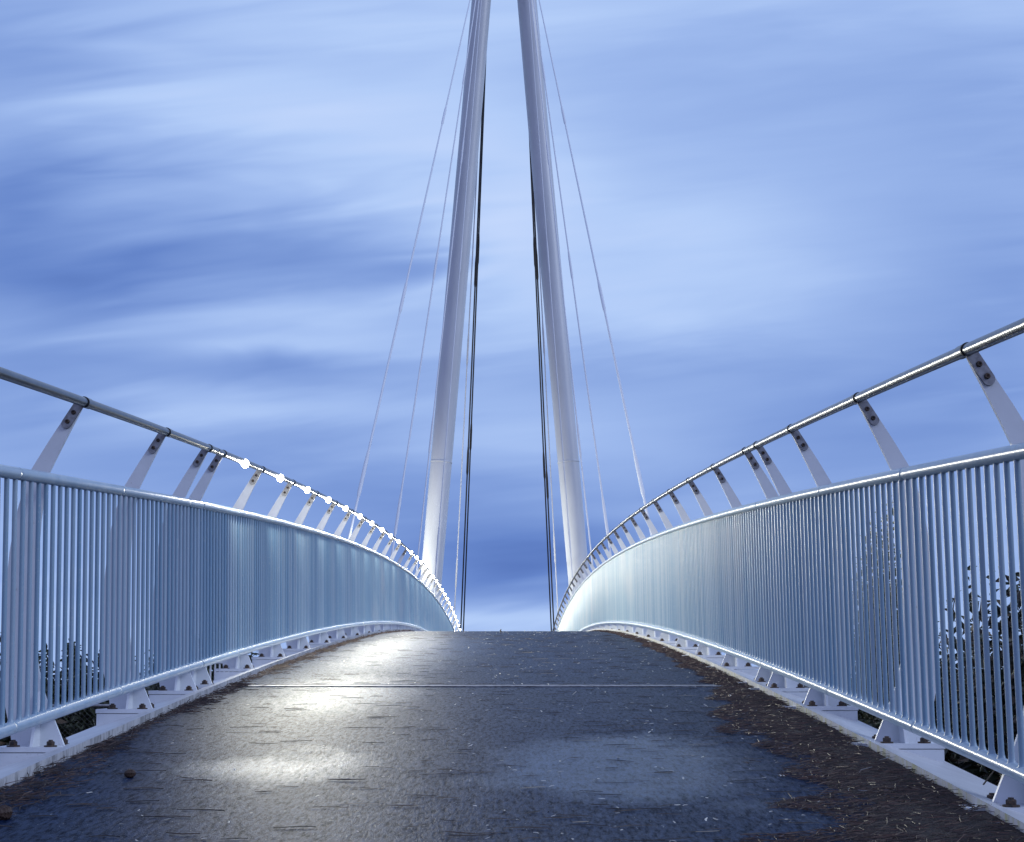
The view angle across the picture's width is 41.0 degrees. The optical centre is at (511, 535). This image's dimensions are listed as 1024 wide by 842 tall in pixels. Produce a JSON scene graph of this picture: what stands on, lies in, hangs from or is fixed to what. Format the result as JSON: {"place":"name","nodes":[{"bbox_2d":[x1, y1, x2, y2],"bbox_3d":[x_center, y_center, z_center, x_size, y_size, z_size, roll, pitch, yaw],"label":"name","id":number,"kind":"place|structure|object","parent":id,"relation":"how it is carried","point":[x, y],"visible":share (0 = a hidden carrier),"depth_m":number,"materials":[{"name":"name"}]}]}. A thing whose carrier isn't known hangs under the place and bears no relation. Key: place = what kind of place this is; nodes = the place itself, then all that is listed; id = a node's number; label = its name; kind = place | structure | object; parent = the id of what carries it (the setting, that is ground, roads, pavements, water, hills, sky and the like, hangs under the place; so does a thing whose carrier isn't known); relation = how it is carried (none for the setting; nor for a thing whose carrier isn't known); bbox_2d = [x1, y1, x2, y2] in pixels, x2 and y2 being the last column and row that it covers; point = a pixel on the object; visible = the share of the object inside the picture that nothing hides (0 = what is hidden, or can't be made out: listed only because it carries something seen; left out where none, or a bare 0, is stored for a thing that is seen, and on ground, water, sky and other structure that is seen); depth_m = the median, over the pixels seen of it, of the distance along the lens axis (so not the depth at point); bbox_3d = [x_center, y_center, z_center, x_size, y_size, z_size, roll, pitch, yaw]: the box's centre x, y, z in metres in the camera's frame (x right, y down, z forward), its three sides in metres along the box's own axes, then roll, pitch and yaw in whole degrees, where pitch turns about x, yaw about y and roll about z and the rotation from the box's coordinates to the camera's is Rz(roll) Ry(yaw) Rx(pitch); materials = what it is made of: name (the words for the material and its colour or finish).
{"place":"outdoors","nodes":[
{"label":"outdoors","id":0,"kind":"place"},
{"bbox_2d":[0,631,875,841],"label":"bridge deck","id":1,"kind":"structure","parent":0,"point":[489,724],"depth_m":5.62,"materials":[{"name":"asphalt"}]},
{"bbox_2d":[0,804,12,819],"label":"pine cone","id":2,"kind":"object","parent":1,"relation":"on","point":[6,811],"visible":1,"depth_m":4.40,"materials":[{"name":"brown plant"}]},
{"bbox_2d":[124,768,135,777],"bbox_3d":[-1.455,0.909,5.222,0.043,0.040,0.040,3,-1,-23],"label":"pine cone","id":3,"kind":"object","parent":1,"relation":"on","point":[129,773],"visible":1,"depth_m":5.21,"materials":[{"name":"brown plant"}]},
{"bbox_2d":[0,629,412,816],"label":"kerb debris","id":4,"kind":"object","parent":1,"relation":"on","point":[182,708],"visible":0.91,"depth_m":6.00,"materials":[{"name":"brown plant"}]},
{"bbox_2d":[0,629,420,790],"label":"edge beam","id":5,"kind":"structure","parent":1,"relation":"on","point":[15,766],"depth_m":6.92,"materials":[{"name":"white paint"}]},
{"bbox_2d":[0,367,218,751],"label":"railing","id":6,"kind":"object","parent":5,"relation":"on","point":[33,714],"visible":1,"depth_m":6.67,"materials":[{"name":"silver metal"}]},
{"bbox_2d":[178,448,460,687],"bbox_3d":[-2.079,2.196,32.931,0.417,2.631,48.046,0,-6,0],"label":"railing","id":7,"kind":"object","parent":5,"relation":"on","point":[271,584],"visible":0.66,"depth_m":12.41,"materials":[{"name":"silver metal"}]},
{"bbox_2d":[0,634,866,841],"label":"scattered needles","id":8,"kind":"object","parent":1,"relation":"on","point":[502,745],"visible":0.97,"depth_m":5.84,"materials":[{"name":"brown plant"}]},
{"bbox_2d":[87,630,848,841],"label":"leaf flecks","id":9,"kind":"object","parent":1,"relation":"on","point":[526,721],"visible":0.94,"depth_m":5.99,"materials":[{"name":"brown plant"}]},
{"bbox_2d":[588,629,1023,832],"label":"edge beam","id":10,"kind":"structure","parent":1,"relation":"on","point":[933,764],"depth_m":5.94,"materials":[{"name":"white paint"}]},
{"bbox_2d":[552,446,777,683],"bbox_3d":[1.704,2.178,32.932,0.417,2.635,48.046,0,-6,0],"label":"railing","id":11,"kind":"object","parent":10,"relation":"on","point":[688,584],"visible":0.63,"depth_m":12.44,"materials":[{"name":"silver metal"}]},
{"bbox_2d":[748,318,1023,813],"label":"railing","id":12,"kind":"object","parent":10,"relation":"on","point":[798,600],"visible":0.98,"depth_m":5.89,"materials":[{"name":"silver metal"}]},
{"bbox_2d":[592,630,1023,841],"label":"needle litter","id":13,"kind":"object","parent":1,"relation":"on","point":[910,806],"visible":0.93,"depth_m":5.01,"materials":[{"name":"brown plant"}]},
{"bbox_2d":[0,0,1023,679],"label":"sky","id":14,"kind":"structure","parent":0,"point":[210,210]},
{"bbox_2d":[52,682,973,712],"bbox_3d":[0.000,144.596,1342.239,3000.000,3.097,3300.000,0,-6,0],"label":"ground","id":15,"kind":"structure","parent":0,"point":[804,686],"depth_m":818.19,"materials":[{"name":"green plant"}]},
{"bbox_2d":[0,696,66,745],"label":"brown leaved shrub","id":16,"kind":"object","parent":15,"relation":"on","point":[5,741],"visible":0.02,"depth_m":7.70,"materials":[{"name":"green plant"}]},
{"bbox_2d":[38,638,93,737],"bbox_3d":[-5.816,3.506,17.619,0.872,4.384,3.266,0,-6,0],"label":"tree","id":17,"kind":"object","parent":15,"relation":"on","point":[64,734],"visible":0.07,"depth_m":17.48,"materials":[{"name":"green plant"}]},
{"bbox_2d":[52,704,109,735],"bbox_3d":[-5.641,2.990,13.786,3.223,2.584,0.056,0,-6,0],"label":"wire fence","id":18,"kind":"object","parent":15,"relation":"on","point":[98,706],"visible":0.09,"depth_m":13.89,"materials":[{"name":"grey metal"}]},
{"bbox_2d":[64,649,159,734],"bbox_3d":[-5.399,3.521,18.762,1.009,4.597,3.348,0,-6,0],"label":"tree","id":19,"kind":"object","parent":15,"relation":"on","point":[92,720],"visible":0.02,"depth_m":17.77,"materials":[{"name":"green plant"}]},
{"bbox_2d":[144,650,159,696],"bbox_3d":[-5.346,3.621,20.655,1.334,4.430,3.154,0,-6,0],"label":"tree","id":20,"kind":"object","parent":15,"relation":"on","point":[157,687],"depth_m":20.78,"materials":[{"name":"green plant"}]},
{"bbox_2d":[206,661,222,679],"bbox_3d":[-4.492,3.454,20.753,0.376,3.069,0.040,0,-6,0],"label":"bar railing","id":21,"kind":"object","parent":15,"relation":"on","point":[219,663],"visible":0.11,"depth_m":20.89,"materials":[{"name":"white paint"}]},
{"bbox_2d":[207,652,258,680],"bbox_3d":[-4.848,3.561,22.807,1.631,4.095,3.226,0,-6,0],"label":"tree","id":22,"kind":"object","parent":15,"relation":"on","point":[217,667],"visible":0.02,"depth_m":22.27,"materials":[{"name":"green plant"}]},
{"bbox_2d":[421,0,490,601],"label":"mast","id":23,"kind":"object","parent":15,"relation":"on","point":[435,484],"visible":0.6,"depth_m":47.80,"materials":[{"name":"metal"}]},
{"bbox_2d":[326,0,470,632],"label":"stay cable","id":24,"kind":"object","parent":23,"relation":"attached to","point":[375,420],"visible":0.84,"depth_m":24.54,"materials":[{"name":"white metal"}]},
{"bbox_2d":[391,0,475,554],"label":"stay cable","id":25,"kind":"object","parent":23,"relation":"attached to","point":[400,496],"visible":0.84,"depth_m":31.70,"materials":[{"name":"white metal"}]},
{"bbox_2d":[415,0,478,572],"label":"stay cable","id":26,"kind":"object","parent":23,"relation":"attached to","point":[430,441],"visible":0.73,"depth_m":37.72,"materials":[{"name":"white metal"}]},
{"bbox_2d":[433,0,481,593],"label":"stay cable","id":27,"kind":"object","parent":23,"relation":"attached to","point":[456,309],"visible":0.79,"depth_m":43.48,"materials":[{"name":"white metal"}]},
{"bbox_2d":[453,163,477,626],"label":"stay cable","id":28,"kind":"object","parent":23,"relation":"attached to","point":[465,398],"visible":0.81,"depth_m":52.17,"materials":[{"name":"white metal"}]},
{"bbox_2d":[460,92,483,628],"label":"stay cable","id":29,"kind":"object","parent":23,"relation":"attached to","point":[475,279],"visible":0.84,"depth_m":55.42,"materials":[{"name":"grey metal"}]},
{"bbox_2d":[463,55,486,630],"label":"stay cable","id":30,"kind":"object","parent":23,"relation":"attached to","point":[470,444],"visible":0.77,"depth_m":56.63,"materials":[{"name":"grey metal"}]},
{"bbox_2d":[517,0,588,596],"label":"mast","id":31,"kind":"object","parent":15,"relation":"on","point":[579,555],"visible":0.63,"depth_m":47.81,"materials":[{"name":"metal"}]},
{"bbox_2d":[529,143,551,630],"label":"stay cable","id":32,"kind":"object","parent":31,"relation":"attached to","point":[544,474],"visible":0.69,"depth_m":57.20,"materials":[{"name":"grey metal"}]},
{"bbox_2d":[531,166,554,630],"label":"stay cable","id":33,"kind":"object","parent":31,"relation":"attached to","point":[537,277],"visible":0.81,"depth_m":55.64,"materials":[{"name":"grey metal"}]},
{"bbox_2d":[537,235,558,624],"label":"stay cable","id":34,"kind":"object","parent":31,"relation":"attached to","point":[548,433],"visible":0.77,"depth_m":52.85,"materials":[{"name":"white metal"}]},
{"bbox_2d":[528,0,573,591],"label":"stay cable","id":35,"kind":"object","parent":31,"relation":"attached to","point":[551,305],"visible":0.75,"depth_m":44.57,"materials":[{"name":"white metal"}]},
{"bbox_2d":[531,0,592,563],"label":"stay cable","id":36,"kind":"object","parent":31,"relation":"attached to","point":[579,443],"visible":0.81,"depth_m":37.01,"materials":[{"name":"white metal"}]},
{"bbox_2d":[533,0,611,555],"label":"stay cable","id":37,"kind":"object","parent":31,"relation":"attached to","point":[603,501],"visible":0.75,"depth_m":31.94,"materials":[{"name":"white metal"}]},
{"bbox_2d":[539,0,651,534],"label":"stay cable","id":38,"kind":"object","parent":31,"relation":"attached to","point":[639,476],"visible":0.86,"depth_m":24.09,"materials":[{"name":"white metal"}]},
{"bbox_2d":[845,500,902,729],"bbox_3d":[4.478,1.981,16.686,0.933,4.783,2.786,0,-6,0],"label":"tree","id":39,"kind":"object","parent":15,"relation":"on","point":[864,717],"visible":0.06,"depth_m":16.18,"materials":[{"name":"green plant"}]},
{"bbox_2d":[868,644,958,728],"bbox_3d":[3.856,2.537,12.804,0.817,3.350,2.195,0,-6,0],"label":"leafy shrub","id":40,"kind":"object","parent":15,"relation":"on","point":[877,720],"depth_m":13.58,"materials":[{"name":"green plant"}]},
{"bbox_2d":[928,565,999,775],"bbox_3d":[2.797,1.697,8.570,0.462,3.015,1.903,0,-6,0],"label":"leafy shrub","id":41,"kind":"object","parent":15,"relation":"on","point":[948,754],"visible":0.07,"depth_m":8.65,"materials":[{"name":"green plant"}]},
{"bbox_2d":[941,571,1023,785],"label":"leafy shrub","id":42,"kind":"object","parent":15,"relation":"on","point":[966,764],"visible":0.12,"depth_m":7.31,"materials":[{"name":"green plant"}]},
{"bbox_2d":[982,770,994,784],"bbox_3d":[1.934,1.838,5.707,0.739,1.842,1.173,0,-6,0],"label":"brown leaved shrub","id":43,"kind":"object","parent":15,"relation":"on","point":[986,780],"visible":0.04,"depth_m":5.28,"materials":[{"name":"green plant"}]}
]}

